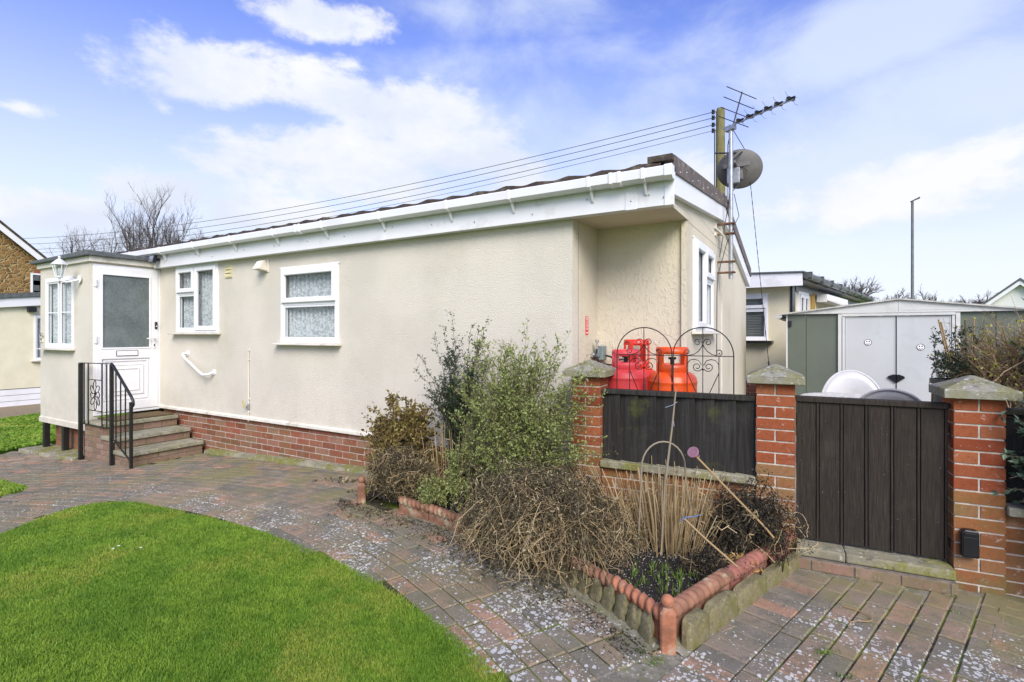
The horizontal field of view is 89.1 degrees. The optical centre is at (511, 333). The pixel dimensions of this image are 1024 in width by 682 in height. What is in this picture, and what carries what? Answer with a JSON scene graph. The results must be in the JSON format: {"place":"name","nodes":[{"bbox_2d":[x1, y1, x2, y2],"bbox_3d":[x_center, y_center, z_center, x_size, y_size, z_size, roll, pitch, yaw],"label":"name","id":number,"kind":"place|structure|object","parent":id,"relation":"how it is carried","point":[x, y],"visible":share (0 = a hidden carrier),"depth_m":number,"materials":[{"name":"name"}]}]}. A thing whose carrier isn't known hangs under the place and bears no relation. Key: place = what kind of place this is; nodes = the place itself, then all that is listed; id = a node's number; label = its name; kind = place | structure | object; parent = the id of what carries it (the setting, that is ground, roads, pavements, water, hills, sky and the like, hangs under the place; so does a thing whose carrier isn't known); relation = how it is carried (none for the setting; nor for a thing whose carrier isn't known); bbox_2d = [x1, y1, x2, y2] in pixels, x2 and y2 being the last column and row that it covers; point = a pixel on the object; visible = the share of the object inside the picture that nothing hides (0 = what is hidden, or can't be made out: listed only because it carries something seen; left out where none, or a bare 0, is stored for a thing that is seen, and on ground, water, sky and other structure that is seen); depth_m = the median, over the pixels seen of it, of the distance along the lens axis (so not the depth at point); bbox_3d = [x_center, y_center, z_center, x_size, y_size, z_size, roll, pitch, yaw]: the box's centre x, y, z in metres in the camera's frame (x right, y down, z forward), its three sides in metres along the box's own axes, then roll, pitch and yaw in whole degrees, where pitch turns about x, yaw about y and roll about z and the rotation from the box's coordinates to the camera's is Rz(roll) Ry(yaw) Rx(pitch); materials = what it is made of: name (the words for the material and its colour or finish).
{"place":"outdoors","nodes":[
{"label":"outdoors","id":0,"kind":"place"},
{"bbox_2d":[0,220,46,292],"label":"stone house","id":1,"kind":"structure","parent":0,"point":[19,273],"depth_m":21.80,"materials":[{"name":"brown stone"}]},
{"bbox_2d":[0,412,128,451],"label":"lawn grass","id":2,"kind":"structure","parent":0,"point":[19,431],"depth_m":9.17,"materials":[{"name":"plant"}]},
{"bbox_2d":[0,499,515,681],"bbox_3d":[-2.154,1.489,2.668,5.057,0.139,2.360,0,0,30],"label":"lawn grass","id":3,"kind":"structure","parent":0,"point":[23,555],"depth_m":2.73,"materials":[{"name":"plant"}]},
{"bbox_2d":[0,446,1023,681],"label":"block paving","id":4,"kind":"structure","parent":0,"point":[254,490],"depth_m":2.81,"materials":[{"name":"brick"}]},
{"bbox_2d":[78,362,134,468],"bbox_3d":[-5.138,1.019,6.571,1.463,1.318,0.042,0,0,30],"label":"step railing","id":5,"kind":"object","parent":4,"relation":"on","point":[81,391],"visible":0.99,"depth_m":6.49,"materials":[{"name":"black metal"}]},
{"bbox_2d":[85,414,203,466],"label":"front steps","id":6,"kind":"structure","parent":4,"relation":"on","point":[150,431],"depth_m":6.83,"materials":[{"name":"grey brick"}]},
{"bbox_2d":[97,411,173,421],"bbox_3d":[-5.224,1.145,7.243,0.450,0.015,0.750,0,0,30],"label":"door mat","id":7,"kind":"object","parent":6,"relation":"on","point":[147,414],"depth_m":7.24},
{"bbox_2d":[357,476,366,502],"bbox_3d":[-1.298,1.361,4.499,0.072,0.258,0.072,0,0,-10],"label":"edging post","id":8,"kind":"object","parent":4,"relation":"on","point":[361,495],"visible":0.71,"depth_m":4.47,"materials":[{"name":"ceramic"}]},
{"bbox_2d":[398,496,429,520],"bbox_3d":[-0.778,1.411,4.149,0.364,0.178,0.083,0,0,37],"label":"rope edging tile","id":9,"kind":"object","parent":4,"relation":"on","point":[411,507],"visible":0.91,"depth_m":4.12,"materials":[{"name":"ceramic"}]},
{"bbox_2d":[428,504,465,533],"bbox_3d":[-0.486,1.411,3.907,0.423,0.178,0.083,0,0,42],"label":"rope edging tile","id":10,"kind":"object","parent":4,"relation":"on","point":[437,515],"visible":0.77,"depth_m":3.91,"materials":[{"name":"ceramic"}]},
{"bbox_2d":[327,499,659,657],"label":"plant litter","id":11,"kind":"object","parent":4,"relation":"on","point":[539,598],"visible":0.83,"depth_m":3.16,"materials":[{"name":"white plant"}]},
{"bbox_2d":[562,360,615,495],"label":"brick pillar","id":12,"kind":"structure","parent":4,"relation":"on","point":[594,429],"depth_m":3.94,"materials":[{"name":"brick"}]},
{"bbox_2d":[570,555,613,590],"bbox_3d":[0.447,1.393,2.900,0.083,0.213,0.360,0,0,-33],"label":"rope edging tile","id":13,"kind":"object","parent":4,"relation":"on","point":[601,575],"visible":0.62,"depth_m":2.85,"materials":[{"name":"ceramic"}]},
{"bbox_2d":[611,575,660,639],"bbox_3d":[0.622,1.388,2.595,0.083,0.223,0.381,0,0,-27],"label":"rope edging tile","id":14,"kind":"object","parent":4,"relation":"on","point":[639,599],"visible":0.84,"depth_m":2.55,"materials":[{"name":"ceramic"}]},
{"bbox_2d":[600,458,755,538],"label":"brick wall","id":15,"kind":"structure","parent":4,"relation":"on","point":[607,466],"depth_m":3.71,"materials":[{"name":"brick"}]},
{"bbox_2d":[617,327,672,390],"bbox_3d":[0.983,0.640,3.878,0.414,1.380,0.010,0,0,26],"label":"iron trellis","id":16,"kind":"object","parent":15,"relation":"on","point":[643,363],"visible":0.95,"depth_m":3.88,"materials":[{"name":"metal"}]},
{"bbox_2d":[601,388,755,474],"bbox_3d":[1.165,0.680,3.726,1.056,0.529,0.080,0,0,27],"label":"fence panel","id":17,"kind":"object","parent":15,"relation":"on","point":[718,430],"visible":0.88,"depth_m":3.68,"materials":[{"name":"wood"}]},
{"bbox_2d":[673,327,733,393],"bbox_3d":[1.354,0.640,3.692,0.414,1.380,0.009,0,0,27],"label":"iron trellis","id":18,"kind":"object","parent":15,"relation":"on","point":[702,346],"visible":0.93,"depth_m":3.69,"materials":[{"name":"metal"}]},
{"bbox_2d":[673,568,734,637],"bbox_3d":[0.951,1.383,2.629,0.591,0.233,0.083,0,0,-41],"label":"rope edging tile","id":19,"kind":"object","parent":4,"relation":"on","point":[701,593],"visible":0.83,"depth_m":2.60,"materials":[{"name":"ceramic"}]},
{"bbox_2d":[724,546,771,590],"bbox_3d":[1.351,1.388,2.981,0.487,0.223,0.082,0,0,-41],"label":"rope edging tile","id":20,"kind":"object","parent":4,"relation":"on","point":[756,556],"visible":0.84,"depth_m":2.95,"materials":[{"name":"ceramic"}]},
{"bbox_2d":[530,566,984,681],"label":"mortar haunch","id":21,"kind":"object","parent":4,"relation":"on","point":[643,671],"visible":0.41,"depth_m":2.43,"materials":[{"name":"concrete"}]},
{"bbox_2d":[576,573,590,594],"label":"edging stone","id":22,"kind":"object","parent":21,"relation":"on","point":[581,585],"visible":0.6,"depth_m":2.88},
{"bbox_2d":[588,578,601,601],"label":"edging stone","id":23,"kind":"object","parent":21,"relation":"on","point":[595,593],"visible":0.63,"depth_m":2.80,"materials":[{"name":"stone"}]},
{"bbox_2d":[600,584,614,611],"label":"edging stone","id":24,"kind":"object","parent":21,"relation":"on","point":[607,601],"visible":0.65,"depth_m":2.71,"materials":[{"name":"stone"}]},
{"bbox_2d":[612,593,628,621],"bbox_3d":[0.549,1.407,2.657,0.046,0.202,0.151,0,0,-22],"label":"edging stone","id":25,"kind":"object","parent":21,"relation":"on","point":[620,607],"visible":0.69,"depth_m":2.62,"materials":[{"name":"stone"}]},
{"bbox_2d":[625,602,641,629],"bbox_3d":[0.594,1.419,2.569,0.045,0.178,0.148,0,0,-20],"label":"edging stone","id":26,"kind":"object","parent":21,"relation":"on","point":[633,617],"visible":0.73,"depth_m":2.54,"materials":[{"name":"stone"}]},
{"bbox_2d":[638,609,654,643],"bbox_3d":[0.638,1.409,2.471,0.049,0.219,0.144,0,0,-12],"label":"edging stone","id":27,"kind":"object","parent":21,"relation":"on","point":[646,630],"visible":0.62,"depth_m":2.45,"materials":[{"name":"stone"}]},
{"bbox_2d":[659,594,675,654],"bbox_3d":[0.717,1.346,2.397,0.072,0.288,0.072,0,0,10],"label":"edging post","id":28,"kind":"object","parent":21,"relation":"on","point":[667,627],"visible":0.91,"depth_m":2.37,"materials":[{"name":"ceramic"}]},
{"bbox_2d":[681,608,709,650],"bbox_3d":[0.870,1.395,2.462,0.205,0.150,0.066,0,0,-41],"label":"kerb stone","id":29,"kind":"object","parent":21,"relation":"on","point":[695,631],"visible":0.92,"depth_m":2.42,"materials":[{"name":"stone"}]},
{"bbox_2d":[703,589,737,633],"bbox_3d":[1.052,1.397,2.623,0.320,0.147,0.065,0,0,-41],"label":"kerb stone","id":30,"kind":"object","parent":21,"relation":"on","point":[721,607],"visible":0.87,"depth_m":2.59,"materials":[{"name":"stone"}]},
{"bbox_2d":[733,574,766,611],"bbox_3d":[1.299,1.409,2.841,0.380,0.122,0.065,0,0,-41],"label":"kerb stone","id":31,"kind":"object","parent":21,"relation":"on","point":[750,590],"visible":0.86,"depth_m":2.80,"materials":[{"name":"stone"}]},
{"bbox_2d":[761,560,788,589],"bbox_3d":[1.547,1.416,3.059,0.320,0.108,0.065,0,0,-42],"label":"kerb stone","id":32,"kind":"object","parent":21,"relation":"on","point":[774,575],"visible":0.75,"depth_m":3.02,"materials":[{"name":"stone"}]},
{"bbox_2d":[783,549,800,572],"bbox_3d":[1.786,1.421,3.272,0.360,0.098,0.066,0,0,-41],"label":"kerb stone","id":33,"kind":"object","parent":21,"relation":"on","point":[793,562],"visible":0.38,"depth_m":3.19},
{"bbox_2d":[790,537,957,595],"bbox_3d":[2.174,1.395,3.195,0.820,0.129,0.296,0,0,27],"label":"gate step","id":34,"kind":"object","parent":21,"relation":"on","point":[920,572],"visible":0.79,"depth_m":3.08,"materials":[{"name":"concrete"}]},
{"bbox_2d":[747,364,804,550],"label":"brick pillar","id":35,"kind":"structure","parent":4,"relation":"on","point":[775,418],"depth_m":3.37,"materials":[{"name":"brick"}]},
{"bbox_2d":[634,593,961,678],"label":"joint weeds","id":36,"kind":"object","parent":4,"relation":"on","point":[823,652],"visible":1,"depth_m":2.35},
{"bbox_2d":[929,375,1022,595],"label":"brick pillar","id":37,"kind":"structure","parent":4,"relation":"on","point":[976,445],"depth_m":2.92,"materials":[{"name":"brick"}]},
{"bbox_2d":[795,395,948,559],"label":"garden gate","id":38,"kind":"structure","parent":37,"relation":"attached to","point":[871,473],"depth_m":3.18,"materials":[{"name":"wood"}]},
{"bbox_2d":[960,528,979,558],"bbox_3d":[2.571,1.177,2.920,0.080,0.157,0.049,0,0,27],"label":"wall box","id":39,"kind":"object","parent":37,"relation":"attached to","point":[969,543],"visible":1,"depth_m":2.90,"materials":[{"name":"black plastic"}]},
{"bbox_2d":[0,0,1023,315],"label":"sky","id":40,"kind":"structure","parent":0,"point":[238,108],"materials":[{"name":"blue"}]},
{"bbox_2d":[367,477,733,604],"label":"flower bed soil","id":41,"kind":"structure","parent":0,"point":[651,590],"depth_m":3.08,"materials":[{"name":"soil"}]},
{"bbox_2d":[360,389,441,486],"bbox_3d":[-1.028,1.022,4.801,0.921,1.021,0.611,0,0,30],"label":"hydrangea bush","id":42,"kind":"object","parent":41,"relation":"on","point":[392,431],"visible":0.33,"depth_m":4.70,"materials":[{"name":"brown plant"}]},
{"bbox_2d":[361,439,446,504],"bbox_3d":[-0.959,1.179,4.466,0.915,0.543,0.590,0,0,30],"label":"dead perennial","id":43,"kind":"object","parent":41,"relation":"on","point":[398,475],"visible":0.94,"depth_m":4.36,"materials":[{"name":"brown plant"}]},
{"bbox_2d":[413,471,448,513],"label":"privet sprig","id":44,"kind":"object","parent":41,"relation":"on","point":[436,494],"visible":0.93,"depth_m":4.10,"materials":[{"name":"green plant"}]},
{"bbox_2d":[420,421,479,494],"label":"cut stem clump","id":45,"kind":"object","parent":41,"relation":"on","point":[441,435],"visible":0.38,"depth_m":4.46,"materials":[{"name":"plant"}]},
{"bbox_2d":[442,488,464,512],"bbox_3d":[-0.469,1.333,4.174,0.200,0.155,0.200,0,0,30],"label":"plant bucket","id":46,"kind":"object","parent":41,"relation":"on","point":[448,505],"visible":0.47,"depth_m":4.09,"materials":[{"name":"black plastic"}]},
{"bbox_2d":[415,310,495,494],"bbox_3d":[-0.482,0.593,4.573,0.786,1.617,0.435,0,0,30],"label":"evergreen shrub","id":47,"kind":"object","parent":41,"relation":"on","point":[452,398],"visible":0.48,"depth_m":4.53,"materials":[{"name":"green plant"}]},
{"bbox_2d":[439,439,478,512],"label":"light green shrub","id":48,"kind":"object","parent":41,"relation":"on","point":[451,480],"visible":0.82,"depth_m":4.12,"materials":[{"name":"green plant"}]},
{"bbox_2d":[443,317,617,488],"bbox_3d":[0.085,0.651,3.998,1.523,1.556,0.756,0,0,30],"label":"light green shrub","id":49,"kind":"object","parent":41,"relation":"on","point":[516,426],"visible":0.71,"depth_m":3.86,"materials":[{"name":"green plant"}]},
{"bbox_2d":[439,444,641,602],"bbox_3d":[0.199,1.099,3.327,1.295,0.706,1.251,0,0,30],"label":"dead fern","id":50,"kind":"object","parent":41,"relation":"on","point":[550,514],"visible":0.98,"depth_m":3.05,"materials":[{"name":"brown plant"}]},
{"bbox_2d":[474,450,617,503],"bbox_3d":[0.223,1.116,3.868,1.154,0.620,0.608,0,0,30],"label":"dead fern","id":51,"kind":"object","parent":41,"relation":"on","point":[573,473],"visible":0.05,"depth_m":3.69,"materials":[{"name":"brown plant"}]},
{"bbox_2d":[594,496,660,561],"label":"dead perennial","id":52,"kind":"object","parent":41,"relation":"on","point":[636,539],"visible":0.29,"depth_m":3.29,"materials":[{"name":"brown plant"}]},
{"bbox_2d":[613,557,698,600],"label":"bulb shoots","id":53,"kind":"object","parent":41,"relation":"on","point":[673,574],"visible":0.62,"depth_m":2.94,"materials":[{"name":"plant"}]},
{"bbox_2d":[570,456,756,559],"bbox_3d":[0.917,1.159,3.467,1.266,0.569,0.773,0,0,30],"label":"cut stem clump","id":54,"kind":"object","parent":41,"relation":"on","point":[674,539],"visible":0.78,"depth_m":3.34,"materials":[{"name":"plant"}]},
{"bbox_2d":[637,441,695,553],"bbox_3d":[0.980,1.040,3.300,0.373,0.721,0.015,0,0,1],"label":"bent hoop","id":55,"kind":"object","parent":41,"relation":"on","point":[653,444],"visible":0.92,"depth_m":3.30,"materials":[{"name":"brown metal"}]},
{"bbox_2d":[660,389,676,554],"bbox_3d":[0.991,0.875,3.299,0.108,1.051,0.018,0,0,-4],"label":"garden cane","id":56,"kind":"object","parent":41,"relation":"on","point":[665,478],"visible":0.96,"depth_m":3.29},
{"bbox_2d":[670,539,753,581],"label":"dead perennial","id":57,"kind":"object","parent":41,"relation":"on","point":[706,563],"visible":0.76,"depth_m":2.97,"materials":[{"name":"brown plant"}]},
{"bbox_2d":[694,465,819,572],"bbox_3d":[1.489,1.107,3.231,0.653,0.593,0.566,0,0,-4],"label":"dead perennial","id":58,"kind":"object","parent":41,"relation":"on","point":[747,530],"visible":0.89,"depth_m":3.13,"materials":[{"name":"brown plant"}]},
{"bbox_2d":[687,447,774,537],"bbox_3d":[1.305,0.939,3.121,0.480,0.492,0.085,0,0,20],"label":"cane with rose head","id":59,"kind":"object","parent":58,"relation":"attached to","point":[692,452],"visible":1,"depth_m":3.13},
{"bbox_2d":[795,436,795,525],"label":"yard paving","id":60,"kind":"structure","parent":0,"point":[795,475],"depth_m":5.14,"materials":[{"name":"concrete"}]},
{"bbox_2d":[608,349,646,389],"bbox_3d":[0.914,0.764,4.178,0.328,1.272,0.328,0,0,2],"label":"gas bottle","id":61,"kind":"object","parent":60,"relation":"on","point":[623,375],"visible":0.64,"depth_m":4.07,"materials":[{"name":"red paint"}]},
{"bbox_2d":[624,339,654,389],"bbox_3d":[1.077,0.725,4.494,0.327,1.350,0.327,0,0,-10],"label":"gas bottle","id":62,"kind":"object","parent":60,"relation":"on","point":[630,343],"visible":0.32,"depth_m":4.42,"materials":[{"name":"red paint"}]},
{"bbox_2d":[648,347,697,391],"bbox_3d":[1.220,0.751,3.958,0.364,1.297,0.364,0,0,10],"label":"gas bottle","id":63,"kind":"object","parent":60,"relation":"on","point":[682,382],"visible":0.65,"depth_m":3.84,"materials":[{"name":"orange paint"}]},
{"bbox_2d":[801,392,863,397],"bbox_3d":[3.337,1.020,5.161,0.840,0.789,0.840,0,0,30],"label":"garden table","id":64,"kind":"object","parent":60,"relation":"on","point":[846,395],"visible":0.26,"depth_m":5.35,"materials":[{"name":"white paint"}]},
{"bbox_2d":[822,370,879,393],"bbox_3d":[3.683,0.902,5.594,0.676,1.000,0.550,0,0,24],"label":"garden chair","id":65,"kind":"object","parent":60,"relation":"on","point":[851,381],"visible":0.23,"depth_m":5.80,"materials":[{"name":"white plastic"}]},
{"bbox_2d":[860,388,920,400],"bbox_3d":[3.539,0.945,4.874,0.676,0.915,0.541,0,0,34],"label":"garden chair","id":66,"kind":"object","parent":60,"relation":"on","point":[891,393],"visible":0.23,"depth_m":4.67,"materials":[{"name":"grey plastic"}]},
{"bbox_2d":[929,378,947,401],"bbox_3d":[3.402,0.875,4.009,0.360,1.050,0.360,0,0,30],"label":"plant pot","id":67,"kind":"object","parent":60,"relation":"on","point":[936,398],"visible":0.16,"depth_m":4.01,"materials":[{"name":"black"}]},
{"bbox_2d":[926,324,988,383],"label":"potted shrub","id":68,"kind":"object","parent":67,"relation":"in","point":[945,358],"visible":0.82,"depth_m":3.98,"materials":[{"name":"green plant"}]},
{"bbox_2d":[930,299,1023,407],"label":"twiggy shrub","id":69,"kind":"object","parent":60,"relation":"on","point":[1010,374],"visible":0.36,"depth_m":3.83,"materials":[{"name":"brown plant"}]},
{"bbox_2d":[775,298,1023,435],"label":"garden shed","id":70,"kind":"structure","parent":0,"point":[823,345],"depth_m":6.64,"materials":[{"name":"grey metal"}]},
{"bbox_2d":[845,316,895,388],"bbox_3d":[4.621,0.571,6.715,0.540,1.598,0.018,0,0,30],"label":"shed door","id":71,"kind":"structure","parent":70,"relation":"in","point":[877,360],"depth_m":6.69,"materials":[{"name":"metal"}]},
{"bbox_2d":[897,315,951,400],"bbox_3d":[5.092,0.571,6.438,0.540,1.598,0.018,0,0,30],"label":"shed door","id":72,"kind":"structure","parent":70,"relation":"in","point":[913,364],"depth_m":6.46,"materials":[{"name":"metal"}]},
{"bbox_3d":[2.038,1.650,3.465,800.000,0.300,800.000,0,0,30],"label":"ground","id":73,"kind":"structure","parent":0,"visible":0},
{"bbox_2d":[0,292,40,406],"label":"neighbour park home","id":74,"kind":"object","parent":73,"relation":"on","point":[20,352],"visible":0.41,"depth_m":12.85,"materials":[{"name":"paint"}]},
{"bbox_2d":[30,315,40,361],"bbox_3d":[-11.785,0.117,13.509,0.202,1.166,1.120,0,0,30],"label":"window","id":75,"kind":"structure","parent":74,"relation":"in","point":[37,318],"depth_m":13.14,"materials":[{"name":"white plastic"}]},
{"bbox_2d":[0,404,40,417],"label":"gravel strip","id":76,"kind":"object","parent":73,"relation":"on","point":[9,411],"depth_m":11.99,"materials":[{"name":"gravel"}]},
{"bbox_2d":[40,203,125,256],"bbox_3d":[-20.074,-2.252,25.059,3.790,8.013,3.659,0,0,-14],"label":"bare tree","id":77,"kind":"object","parent":73,"relation":"on","point":[73,244],"visible":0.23,"depth_m":24.68,"materials":[{"name":"brown plant"}]},
{"bbox_2d":[97,189,172,251],"bbox_3d":[-17.762,-2.512,24.955,3.649,8.533,3.363,0,0,30],"label":"bare tree","id":78,"kind":"object","parent":73,"relation":"on","point":[128,231],"visible":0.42,"depth_m":24.63,"materials":[{"name":"brown plant"}]},
{"bbox_2d":[102,185,201,249],"bbox_3d":[-16.823,-2.772,24.277,3.592,9.056,3.906,0,0,30],"label":"bare tree","id":79,"kind":"object","parent":73,"relation":"on","point":[166,237],"visible":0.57,"depth_m":24.64,"materials":[{"name":"brown plant"}]},
{"bbox_2d":[18,153,750,483],"bbox_3d":[-1.790,0.132,7.950,9.394,3.434,6.049,0,0,30],"label":"park home","id":80,"kind":"object","parent":73,"relation":"on","point":[332,324],"visible":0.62,"depth_m":5.66,"materials":[{"name":"beige paint"}]},
{"bbox_2d":[37,275,74,350],"bbox_3d":[-6.552,-0.291,7.539,1.060,1.051,0.202,0,0,30],"label":"porch window","id":81,"kind":"structure","parent":80,"relation":"in","point":[63,293],"depth_m":7.57,"materials":[{"name":"white plastic"}]},
{"bbox_2d":[51,256,81,282],"bbox_3d":[-6.035,-0.869,7.042,0.325,0.363,0.169,0,0,-36],"label":"wall lantern","id":82,"kind":"object","parent":80,"relation":"attached to","point":[59,261],"depth_m":6.99,"materials":[{"name":"white plastic"}]},
{"bbox_2d":[94,266,157,412],"bbox_3d":[-5.445,0.080,7.363,0.109,1.990,0.793,0,0,30],"label":"door","id":83,"kind":"structure","parent":80,"relation":"in","point":[126,337],"depth_m":7.39,"materials":[{"name":"white plastic"}]},
{"bbox_2d":[168,262,220,333],"bbox_3d":[-4.389,-0.478,7.253,1.170,0.976,0.202,0,0,30],"label":"window","id":84,"kind":"structure","parent":80,"relation":"in","point":[200,292],"depth_m":7.25,"materials":[{"name":"white plastic"}]},
{"bbox_2d":[271,262,341,345],"bbox_3d":[-2.368,-0.333,6.064,1.120,0.936,0.202,0,0,30],"label":"window","id":85,"kind":"structure","parent":80,"relation":"in","point":[312,303],"depth_m":6.10,"materials":[{"name":"white plastic"}]},
{"bbox_2d":[590,340,623,365],"bbox_3d":[0.913,0.177,4.535,0.276,0.245,0.643,0,0,-20],"label":"gas regulator","id":86,"kind":"object","parent":80,"relation":"attached to","point":[600,353],"visible":0.83,"depth_m":4.70,"materials":[{"name":"grey metal"}]},
{"bbox_2d":[692,235,721,333],"bbox_3d":[1.897,-0.438,5.091,0.140,0.886,1.120,0,0,30],"label":"window","id":87,"kind":"structure","parent":80,"relation":"in","point":[703,256],"depth_m":5.05,"materials":[{"name":"white plastic"}]},
{"bbox_2d":[714,86,797,354],"bbox_3d":[2.531,-1.201,5.489,0.588,2.902,0.792,0,0,-14],"label":"tv aerial","id":88,"kind":"object","parent":80,"relation":"attached to","point":[730,128],"visible":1,"depth_m":5.74,"materials":[{"name":"metal"}]},
{"bbox_2d":[717,149,762,190],"bbox_3d":[2.632,-1.837,5.958,0.459,0.540,0.322,0,0,-12],"label":"satellite dish","id":89,"kind":"object","parent":88,"relation":"attached to","point":[747,166],"visible":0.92,"depth_m":5.92,"materials":[{"name":"metal"}]},
{"bbox_2d":[714,131,769,365],"bbox_3d":[2.681,-0.466,5.915,0.800,3.633,0.149,0,0,-19],"label":"guy wire","id":90,"kind":"object","parent":88,"relation":"attached to","point":[755,232],"visible":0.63,"depth_m":5.99,"materials":[{"name":"black metal"}]},
{"bbox_2d":[711,107,724,193],"bbox_3d":[6.787,-2.710,17.018,0.455,9.320,0.380,0,0,30],"label":"utility pole","id":91,"kind":"object","parent":73,"relation":"on","point":[720,135],"visible":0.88,"depth_m":16.90,"materials":[{"name":"brown wood"}]},
{"bbox_2d":[23,112,711,238],"bbox_3d":[-18.454,-6.471,27.628,54.388,1.581,0.021,0,0,23],"label":"overhead wire","id":92,"kind":"object","parent":91,"relation":"attached to","point":[426,180],"visible":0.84,"depth_m":20.99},
{"bbox_2d":[39,118,710,243],"bbox_3d":[-18.454,-6.218,27.627,54.388,1.706,0.021,0,0,23],"label":"overhead wire","id":93,"kind":"object","parent":91,"relation":"attached to","point":[430,185],"visible":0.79,"depth_m":20.88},
{"bbox_2d":[42,131,710,252],"bbox_3d":[-18.454,-5.744,27.627,54.387,1.808,0.015,0,0,23],"label":"overhead wire","id":94,"kind":"object","parent":91,"relation":"attached to","point":[474,187],"visible":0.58,"depth_m":20.02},
{"bbox_2d":[50,125,710,248],"bbox_3d":[-18.454,-5.945,27.627,54.388,1.792,0.021,0,0,23],"label":"overhead wire","id":95,"kind":"object","parent":91,"relation":"attached to","point":[442,189],"visible":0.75,"depth_m":20.64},
{"bbox_2d":[746,271,873,394],"bbox_3d":[6.020,0.080,13.984,6.300,2.839,8.630,0,0,41],"label":"neighbour bungalow","id":96,"kind":"object","parent":73,"relation":"on","point":[787,291],"visible":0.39,"depth_m":9.82,"materials":[{"name":"beige paint"}]},
{"bbox_2d":[746,293,770,340],"bbox_3d":[4.562,-0.308,9.940,0.700,0.916,0.140,0,0,41],"label":"window","id":97,"kind":"structure","parent":96,"relation":"in","point":[749,308],"depth_m":9.83,"materials":[{"name":"white plastic"}]},
{"bbox_2d":[797,291,808,310],"bbox_3d":[5.671,-0.280,10.135,0.080,1.060,0.840,0,0,41],"label":"side window","id":98,"kind":"structure","parent":96,"relation":"in","point":[800,295],"depth_m":10.00,"materials":[{"name":"white plastic"}]},
{"bbox_2d":[813,273,882,298],"bbox_3d":[22.893,-1.582,37.740,6.580,6.081,7.289,0,0,-9],"label":"bare tree","id":99,"kind":"object","parent":73,"relation":"on","point":[860,289],"visible":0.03,"depth_m":36.47,"materials":[{"name":"brown plant"}]},
{"bbox_2d":[910,197,919,312],"bbox_3d":[17.045,-2.018,21.998,0.374,7.536,0.164,0,0,0],"label":"street lamp","id":100,"kind":"object","parent":73,"relation":"on","point":[912,249],"visible":0.62,"depth_m":21.96,"materials":[{"name":"grey metal"}]},
{"bbox_2d":[982,278,1023,306],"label":"white gabled house","id":101,"kind":"structure","parent":73,"relation":"on","point":[1014,290],"depth_m":30.18,"materials":[{"name":"paint"}]},
{"bbox_2d":[1004,502,1023,597],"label":"brick wall","id":102,"kind":"structure","parent":73,"relation":"on","point":[1014,549],"depth_m":2.88,"materials":[{"name":"brick"}]},
{"bbox_2d":[990,394,1023,503],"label":"viburnum shrub","id":103,"kind":"object","parent":102,"relation":"on","point":[1005,455],"visible":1,"depth_m":2.79,"materials":[{"name":"green plant"}]},
{"bbox_2d":[1004,407,1023,504],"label":"fence panel","id":104,"kind":"object","parent":102,"relation":"on","point":[1014,441],"visible":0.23,"depth_m":2.90,"materials":[{"name":"wood"}]},
{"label":"lawn soil","id":105,"kind":"structure","parent":0,"visible":0},
{"bbox_2d":[0,478,28,496],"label":"lawn grass","id":106,"kind":"structure","parent":105,"relation":"on","point":[7,487],"depth_m":5.42,"materials":[{"name":"plant"}]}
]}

